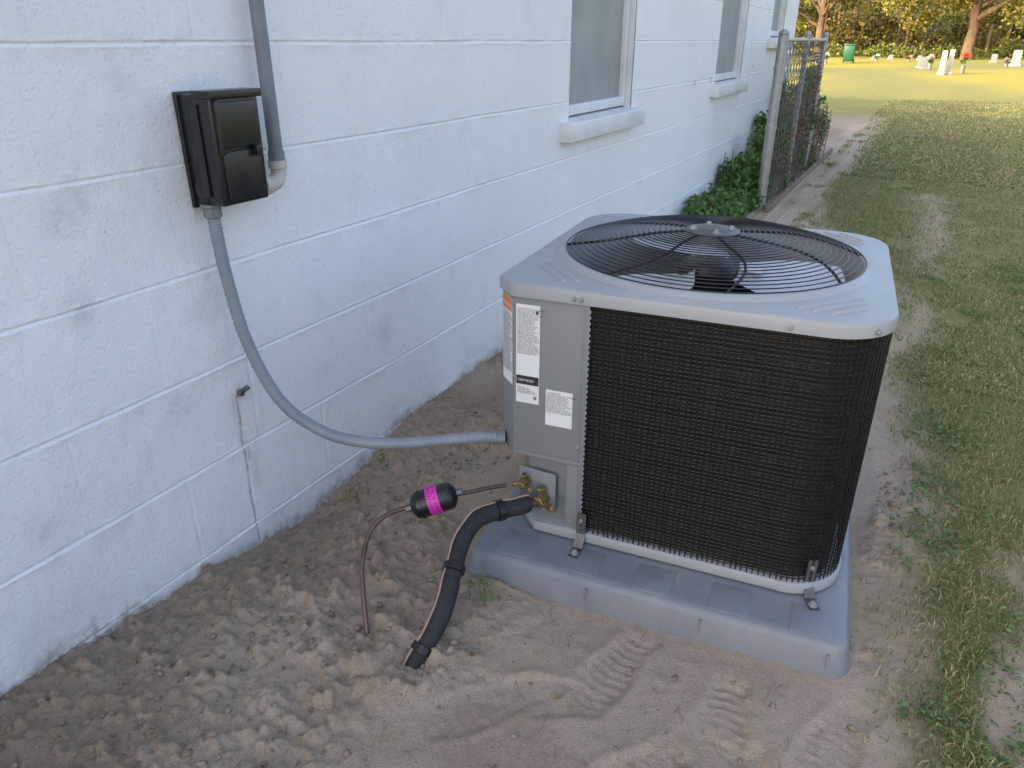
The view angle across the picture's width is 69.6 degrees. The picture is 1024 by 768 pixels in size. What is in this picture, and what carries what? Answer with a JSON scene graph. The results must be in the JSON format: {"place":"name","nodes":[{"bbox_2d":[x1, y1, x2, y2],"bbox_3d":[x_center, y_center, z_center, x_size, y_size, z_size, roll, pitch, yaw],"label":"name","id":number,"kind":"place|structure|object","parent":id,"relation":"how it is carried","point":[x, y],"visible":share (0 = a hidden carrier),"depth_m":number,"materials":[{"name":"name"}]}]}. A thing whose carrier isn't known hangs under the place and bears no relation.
{"place":"outdoors","nodes":[
{"label":"outdoors","id":0,"kind":"place"},
{"bbox_2d":[45,535,876,767],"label":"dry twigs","id":1,"kind":"object","parent":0,"point":[451,684],"visible":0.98,"depth_m":1.47,"materials":[{"name":"brown wood"}]},
{"bbox_2d":[0,42,1023,767],"bbox_3d":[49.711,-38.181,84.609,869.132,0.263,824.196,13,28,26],"label":"ground","id":2,"kind":"structure","parent":0,"point":[724,714],"depth_m":1.60,"materials":[{"name":"soil"}]},
{"bbox_2d":[337,482,360,501],"bbox_3d":[-0.492,0.335,2.282,0.074,0.053,0.073,13,28,26],"label":"weed","id":3,"kind":"object","parent":2,"relation":"on","point":[350,492],"visible":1,"depth_m":2.28,"materials":[{"name":"green plant"}]},
{"bbox_2d":[377,449,389,469],"bbox_3d":[-0.411,0.251,2.398,0.069,0.052,0.060,13,28,26],"label":"weed","id":4,"kind":"object","parent":2,"relation":"on","point":[385,466],"visible":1,"depth_m":2.41,"materials":[{"name":"green plant"}]},
{"bbox_2d":[0,0,799,697],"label":"block wall","id":5,"kind":"structure","parent":2,"relation":"on","point":[440,180],"depth_m":1.87,"materials":[{"name":"white paint"}]},
{"bbox_2d":[172,87,268,207],"bbox_3d":[-0.621,-0.518,1.619,0.122,0.244,0.156,13,28,26],"label":"electrical disconnect box","id":6,"kind":"object","parent":5,"relation":"attached to","point":[221,140],"visible":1,"depth_m":1.57,"materials":[{"name":"black plastic"}]},
{"bbox_2d":[219,99,259,148],"bbox_3d":[-0.583,-0.554,1.568,0.005,0.092,0.108,13,28,26],"label":"door panel","id":7,"kind":"structure","parent":6,"relation":"in","point":[238,118],"depth_m":1.57,"materials":[{"name":"black plastic"}]},
{"bbox_2d":[223,148,265,201],"bbox_3d":[-0.586,-0.460,1.614,0.005,0.102,0.102,13,28,26],"label":"door lower","id":8,"kind":"structure","parent":6,"relation":"in","point":[243,169],"depth_m":1.61,"materials":[{"name":"black plastic"}]},
{"bbox_2d":[233,385,249,397],"bbox_3d":[-0.690,0.019,1.867,0.028,0.035,0.045,13,28,26],"label":"wall pipe stub","id":9,"kind":"object","parent":5,"relation":"attached to","point":[238,392],"depth_m":1.86,"materials":[{"name":"metal"}]},
{"bbox_2d":[248,0,286,194],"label":"electrical conduit","id":10,"kind":"object","parent":5,"relation":"attached to","point":[277,165],"visible":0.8,"depth_m":1.70,"materials":[{"name":"grey plastic"}]},
{"bbox_2d":[560,106,644,143],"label":"sill","id":11,"kind":"structure","parent":5,"relation":"attached to","point":[582,127],"depth_m":3.45,"materials":[{"name":"white paint"}]},
{"bbox_2d":[569,96,621,115],"bbox_3d":[0.391,-1.347,3.560,0.040,0.045,0.688,13,28,26],"label":"frame bottom","id":12,"kind":"object","parent":11,"relation":"on","point":[588,106],"visible":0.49,"depth_m":3.53,"materials":[{"name":"white paint"}]},
{"bbox_2d":[569,0,623,104],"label":"screen","id":13,"kind":"object","parent":12,"relation":"on","point":[596,41],"depth_m":3.46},
{"bbox_2d":[619,0,630,105],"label":"frame","id":14,"kind":"object","parent":11,"relation":"on","point":[624,45],"visible":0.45,"depth_m":3.73,"materials":[{"name":"white paint"}]},
{"bbox_2d":[622,0,636,106],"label":"reveal","id":15,"kind":"object","parent":5,"relation":"attached to","point":[631,45],"depth_m":3.76,"materials":[{"name":"white paint"}]},
{"bbox_2d":[710,78,748,97],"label":"sill","id":16,"kind":"structure","parent":5,"relation":"attached to","point":[726,87],"depth_m":5.41,"materials":[{"name":"white paint"}]},
{"bbox_2d":[715,72,734,80],"bbox_3d":[1.576,-2.310,5.528,0.040,0.045,0.688,13,28,26],"label":"frame bottom","id":17,"kind":"object","parent":16,"relation":"on","point":[723,76],"visible":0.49,"depth_m":5.53,"materials":[{"name":"white paint"}]},
{"bbox_2d":[716,0,740,73],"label":"screen","id":18,"kind":"object","parent":17,"relation":"on","point":[728,33],"depth_m":5.47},
{"bbox_2d":[733,0,744,77],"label":"frame","id":19,"kind":"object","parent":16,"relation":"on","point":[739,31],"visible":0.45,"depth_m":5.69,"materials":[{"name":"white paint"}]},
{"bbox_2d":[734,0,748,78],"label":"reveal","id":20,"kind":"object","parent":5,"relation":"attached to","point":[743,32],"depth_m":5.71,"materials":[{"name":"white paint"}]},
{"bbox_2d":[767,37,777,48],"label":"sill","id":21,"kind":"structure","parent":5,"relation":"attached to","point":[772,43],"depth_m":6.45,"materials":[{"name":"white paint"}]},
{"bbox_2d":[770,31,778,36],"bbox_3d":[2.372,-3.206,6.736,0.040,0.045,0.478,13,28,26],"label":"frame bottom","id":22,"kind":"object","parent":21,"relation":"on","point":[774,33],"visible":0.51,"depth_m":6.77,"materials":[{"name":"white paint"}]},
{"bbox_2d":[771,0,780,30],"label":"screen","id":23,"kind":"object","parent":22,"relation":"on","point":[775,15],"depth_m":6.76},
{"bbox_2d":[776,0,783,36],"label":"frame","id":24,"kind":"object","parent":21,"relation":"on","point":[780,14],"visible":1,"depth_m":6.86,"materials":[{"name":"white paint"}]},
{"bbox_2d":[773,0,786,36],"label":"reveal","id":25,"kind":"object","parent":5,"relation":"attached to","point":[783,14],"depth_m":6.88,"materials":[{"name":"white paint"}]},
{"bbox_2d":[359,483,506,635],"bbox_3d":[-0.217,0.396,1.752,0.153,0.263,0.440,22,33,39],"label":"refrigerant line","id":26,"kind":"object","parent":2,"relation":"on","point":[364,551],"visible":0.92,"depth_m":1.68,"materials":[{"name":"orange metal"}]},
{"bbox_2d":[405,482,462,518],"bbox_3d":[-0.185,0.276,1.748,0.140,0.085,0.070,-3,25,-7],"label":"filter drier","id":27,"kind":"object","parent":26,"relation":"attached to","point":[432,500],"visible":1,"depth_m":1.72,"materials":[{"name":"black metal"}]},
{"bbox_2d":[458,458,479,468],"bbox_3d":[-0.132,0.249,2.275,0.069,0.031,0.048,-4,25,-9],"label":"weed","id":28,"kind":"object","parent":2,"relation":"on","point":[478,464],"visible":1,"depth_m":2.27,"materials":[{"name":"green plant"}]},
{"bbox_2d":[402,494,538,668],"bbox_3d":[-0.106,0.448,1.691,0.107,0.260,0.495,17,30,32],"label":"insulated suction line","id":29,"kind":"object","parent":2,"relation":"on","point":[475,520],"visible":0.94,"depth_m":1.63,"materials":[{"name":"plastic"}]},
{"bbox_2d":[459,573,505,607],"bbox_3d":[-0.075,0.484,1.713,0.095,0.058,0.116,-21,32,-37],"label":"weed","id":30,"kind":"object","parent":2,"relation":"on","point":[484,597],"visible":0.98,"depth_m":1.71,"materials":[{"name":"green plant"}]},
{"bbox_2d":[46,265,1019,766],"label":"fallen leaves","id":31,"kind":"object","parent":2,"relation":"on","point":[470,651],"visible":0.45,"depth_m":1.56,"materials":[{"name":"brown plant"}]},
{"bbox_2d":[467,488,850,678],"bbox_3d":[0.471,0.335,2.062,0.886,0.106,0.967,10,27,21],"label":"equipment pad","id":32,"kind":"object","parent":2,"relation":"on","point":[791,630],"visible":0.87,"depth_m":1.66,"materials":[{"name":"concrete"}]},
{"bbox_2d":[500,214,898,609],"bbox_3d":[0.474,-0.045,1.908,0.826,0.721,0.858,10,27,21],"label":"air conditioner condenser","id":33,"kind":"object","parent":32,"relation":"on","point":[698,392],"visible":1,"depth_m":1.62,"materials":[{"name":"paint"}]},
{"bbox_2d":[200,204,504,448],"bbox_3d":[-0.353,-0.116,1.720,0.674,0.591,0.071,2,25,4],"label":"flexible conduit","id":34,"kind":"object","parent":33,"relation":"attached to","point":[212,214],"visible":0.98,"depth_m":1.80,"materials":[{"name":"plastic"}]},
{"bbox_2d":[512,465,555,512],"bbox_3d":[0.061,0.270,1.807,0.124,0.110,0.089,13,28,26],"label":"service valve","id":35,"kind":"object","parent":33,"relation":"attached to","point":[538,485],"visible":0.91,"depth_m":1.80,"materials":[{"name":"gold metal"}]},
{"bbox_2d":[681,69,826,218],"bbox_3d":[2.305,-2.166,6.477,0.411,1.085,4.428,13,28,26],"label":"climbing weed bush","id":36,"kind":"object","parent":2,"relation":"on","point":[739,195],"visible":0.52,"depth_m":5.71,"materials":[{"name":"green plant"}]},
{"bbox_2d":[694,60,831,215],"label":"vine stems","id":37,"kind":"object","parent":2,"relation":"on","point":[789,144],"visible":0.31,"depth_m":6.77,"materials":[{"name":"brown plant"}]},
{"bbox_2d":[756,29,832,212],"bbox_3d":[2.672,-2.585,6.985,0.430,1.368,3.800,13,28,26],"label":"chain link fence","id":38,"kind":"object","parent":2,"relation":"on","point":[782,55],"visible":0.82,"depth_m":5.91,"materials":[{"name":"metal"}]},
{"bbox_2d":[775,61,831,188],"bbox_3d":[2.872,-2.516,7.078,0.114,1.098,2.929,13,28,26],"label":"fence vine","id":39,"kind":"object","parent":38,"relation":"attached to","point":[816,146],"visible":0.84,"depth_m":6.90,"materials":[{"name":"green plant"}]},
{"bbox_2d":[824,52,829,63],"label":"flower bouquet","id":40,"kind":"object","parent":2,"relation":"on","point":[827,55],"visible":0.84,"depth_m":40.76,"materials":[{"name":"white plant"}]},
{"bbox_2d":[796,0,861,56],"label":"oak tree","id":41,"kind":"object","parent":2,"relation":"on","point":[822,8],"visible":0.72,"depth_m":56.12,"materials":[{"name":"green plant"}]},
{"bbox_2d":[843,44,857,62],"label":"trash bin","id":42,"kind":"object","parent":2,"relation":"on","point":[849,52],"visible":1,"depth_m":42.05,"materials":[{"name":"green plastic"}]},
{"bbox_2d":[887,55,893,59],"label":"gravestone","id":43,"kind":"object","parent":2,"relation":"on","point":[890,57],"visible":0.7,"depth_m":48.80,"materials":[{"name":"stone"}]},
{"bbox_2d":[792,0,1023,58],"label":"distant treeline","id":44,"kind":"object","parent":2,"relation":"on","point":[882,42],"visible":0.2,"depth_m":60.34,"materials":[{"name":"green plant"}]},
{"bbox_2d":[918,57,927,69],"bbox_3d":[18.277,-14.211,32.644,0.364,0.550,0.320,10,27,20],"label":"gravestone","id":45,"kind":"object","parent":2,"relation":"on","point":[924,63],"visible":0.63,"depth_m":32.58,"materials":[{"name":"stone"}]},
{"bbox_2d":[927,54,933,69],"bbox_3d":[18.287,-14.096,32.176,0.352,0.637,0.331,7,26,14],"label":"flower bouquet","id":46,"kind":"object","parent":2,"relation":"on","point":[930,59],"visible":1,"depth_m":32.16,"materials":[{"name":"white plant"}]},
{"bbox_2d":[937,50,947,74],"bbox_3d":[16.321,-12.144,27.875,0.252,0.900,0.320,13,28,26],"label":"gravestone","id":47,"kind":"object","parent":2,"relation":"on","point":[942,63],"visible":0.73,"depth_m":27.82,"materials":[{"name":"stone"}]},
{"bbox_2d":[875,0,1023,59],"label":"oak tree","id":48,"kind":"object","parent":2,"relation":"on","point":[977,15],"visible":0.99,"depth_m":49.30,"materials":[{"name":"green plant"}]},
{"bbox_2d":[944,49,955,74],"bbox_3d":[16.722,-12.259,28.084,0.224,0.950,0.320,10,27,20],"label":"gravestone","id":49,"kind":"object","parent":2,"relation":"on","point":[950,62],"visible":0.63,"depth_m":28.04,"materials":[{"name":"stone"}]},
{"bbox_2d":[878,254,1023,767],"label":"weed patch","id":50,"kind":"object","parent":2,"relation":"on","point":[1020,747],"visible":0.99,"depth_m":1.94,"materials":[{"name":"green plant"}]},
{"bbox_2d":[959,52,970,73],"bbox_3d":[17.664,-12.540,28.729,0.373,0.808,0.426,13,28,26],"label":"flower bouquet","id":51,"kind":"object","parent":2,"relation":"on","point":[966,57],"visible":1,"depth_m":28.74,"materials":[{"name":"red plant"}]},
{"bbox_2d":[989,54,997,62],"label":"gravestone","id":52,"kind":"object","parent":2,"relation":"on","point":[994,57],"visible":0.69,"depth_m":40.78,"materials":[{"name":"stone"}]},
{"bbox_2d":[1004,57,1010,66],"bbox_3d":[24.154,-15.716,35.940,0.354,0.440,0.350,13,28,26],"label":"flower bouquet","id":53,"kind":"object","parent":2,"relation":"on","point":[1007,61],"visible":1,"depth_m":35.92,"materials":[{"name":"pink plant"}]},
{"bbox_2d":[1009,50,1022,65],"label":"gravestone","id":54,"kind":"object","parent":2,"relation":"on","point":[1017,55],"visible":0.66,"depth_m":37.21,"materials":[{"name":"stone"}]},
{"bbox_2d":[790,98,1023,767],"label":"lawn grass","id":55,"kind":"structure","parent":0,"point":[1005,178],"depth_m":3.24,"materials":[{"name":"green plant"}]},
{"bbox_2d":[815,0,1022,39],"label":"sky","id":56,"kind":"structure","parent":0,"point":[948,26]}
]}

